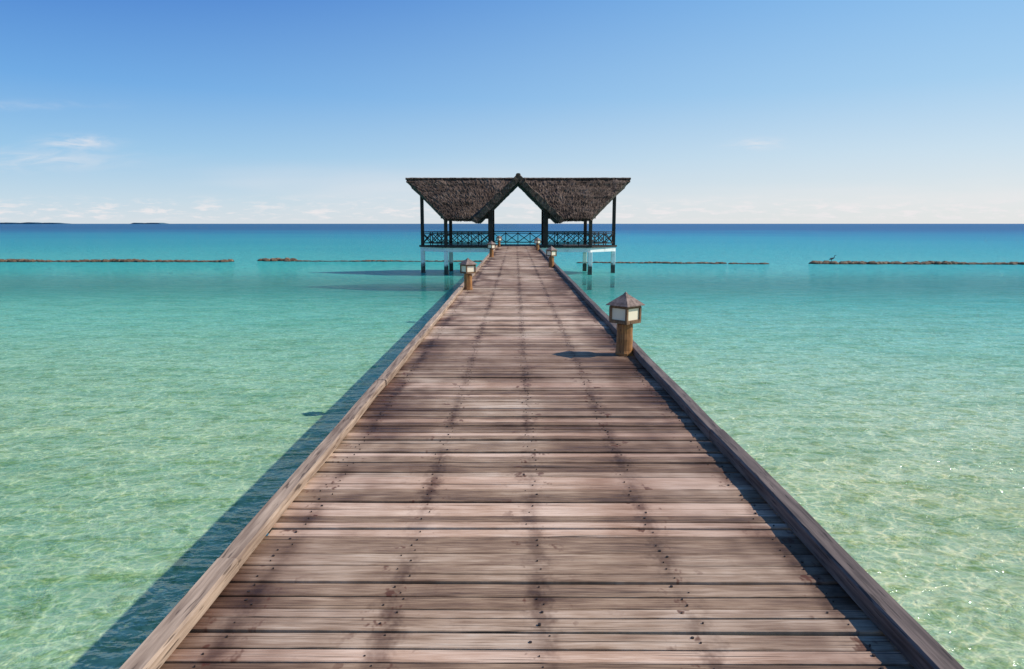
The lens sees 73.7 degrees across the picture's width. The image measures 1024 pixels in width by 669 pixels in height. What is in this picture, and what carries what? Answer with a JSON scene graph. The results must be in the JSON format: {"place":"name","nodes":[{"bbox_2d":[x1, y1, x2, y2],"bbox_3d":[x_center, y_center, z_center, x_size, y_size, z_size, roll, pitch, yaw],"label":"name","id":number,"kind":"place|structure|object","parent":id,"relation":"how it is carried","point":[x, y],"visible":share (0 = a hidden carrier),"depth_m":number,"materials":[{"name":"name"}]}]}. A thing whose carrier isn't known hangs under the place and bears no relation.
{"place":"outdoors","nodes":[
{"label":"outdoors","id":0,"kind":"place"},
{"bbox_2d":[0,222,69,223],"bbox_3d":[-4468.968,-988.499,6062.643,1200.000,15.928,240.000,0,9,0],"label":"distant island","id":1,"kind":"structure","parent":0,"point":[32,223],"depth_m":5943.53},
{"bbox_2d":[131,223,167,223],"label":"distant island","id":2,"kind":"structure","parent":0,"point":[149,223],"depth_m":5938.40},
{"bbox_2d":[0,275,1023,668],"bbox_3d":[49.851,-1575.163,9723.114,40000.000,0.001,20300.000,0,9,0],"label":"shallow water","id":3,"kind":"structure","parent":0,"point":[162,437],"depth_m":17.57,"materials":[{"name":"teal liquid"}]},
{"bbox_2d":[405,173,630,289],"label":"thatched pavilion","id":4,"kind":"structure","parent":3,"relation":"on","point":[481,200],"depth_m":49.94,"materials":[{"name":"plant"}]},
{"bbox_2d":[0,224,1023,274],"bbox_3d":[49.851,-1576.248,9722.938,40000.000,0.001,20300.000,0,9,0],"label":"water","id":5,"kind":"structure","parent":0,"point":[788,249],"depth_m":102.63,"materials":[{"name":"blue liquid"}]},
{"bbox_2d":[0,259,234,261],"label":"breakwater","id":6,"kind":"object","parent":5,"relation":"in","point":[87,260],"visible":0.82,"depth_m":66.46,"materials":[{"name":"grey stone"}]},
{"bbox_2d":[257,258,296,260],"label":"breakwater","id":7,"kind":"object","parent":5,"relation":"in","point":[272,259],"visible":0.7,"depth_m":67.98,"materials":[{"name":"grey stone"}]},
{"bbox_2d":[284,260,481,261],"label":"breakwater","id":8,"kind":"object","parent":5,"relation":"in","point":[376,261],"visible":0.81,"depth_m":67.27,"materials":[{"name":"grey stone"}]},
{"bbox_2d":[119,245,963,668],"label":"wooden pier","id":9,"kind":"structure","parent":5,"relation":"in","point":[513,461],"depth_m":3.50,"materials":[{"name":"brown wood"}]},
{"bbox_2d":[459,258,476,289],"bbox_3d":[-1.075,-1.487,16.683,0.336,0.778,0.336,-7,12,-37],"label":"pier lamp","id":10,"kind":"object","parent":9,"relation":"on","point":[467,267],"visible":1,"depth_m":16.61,"materials":[{"name":"brown wood"}]},
{"bbox_2d":[487,241,495,256],"bbox_3d":[-0.992,-4.134,32.969,0.336,0.778,0.336,8,12,40],"label":"pier lamp","id":11,"kind":"object","parent":9,"relation":"on","point":[491,245],"visible":0.99,"depth_m":32.90,"materials":[{"name":"brown wood"}]},
{"bbox_2d":[496,236,501,246],"bbox_3d":[-0.914,-6.604,48.170,0.336,0.778,0.336,-9,13,-44],"label":"pier lamp","id":12,"kind":"object","parent":9,"relation":"on","point":[498,238],"visible":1,"depth_m":48.09,"materials":[{"name":"brown wood"}]},
{"bbox_2d":[534,237,540,249],"bbox_3d":[1.546,-5.479,41.248,0.336,0.778,0.336,-9,13,-44],"label":"pier lamp","id":13,"kind":"object","parent":9,"relation":"on","point":[537,241],"visible":1,"depth_m":41.18,"materials":[{"name":"brown wood"}]},
{"bbox_2d":[546,246,556,266],"bbox_3d":[1.470,-2.913,25.455,0.336,0.778,0.336,-8,12,-39],"label":"pier lamp","id":14,"kind":"object","parent":9,"relation":"on","point":[551,251],"visible":0.99,"depth_m":25.39,"materials":[{"name":"brown wood"}]},
{"bbox_2d":[606,292,644,355],"bbox_3d":[1.387,-0.138,8.380,0.336,0.778,0.336,-8,12,-41],"label":"pier lamp","id":15,"kind":"object","parent":9,"relation":"on","point":[625,309],"visible":1,"depth_m":8.31,"materials":[{"name":"brown wood"}]},
{"bbox_2d":[577,261,768,263],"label":"breakwater","id":16,"kind":"object","parent":5,"relation":"in","point":[680,262],"visible":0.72,"depth_m":63.73,"materials":[{"name":"grey stone"}]},
{"bbox_2d":[808,260,1023,264],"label":"breakwater","id":17,"kind":"object","parent":5,"relation":"in","point":[912,263],"visible":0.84,"depth_m":62.76,"materials":[{"name":"grey stone"}]},
{"bbox_2d":[0,0,1023,223],"label":"sky","id":18,"kind":"structure","parent":0,"point":[112,111],"materials":[{"name":"blue"}]}
]}

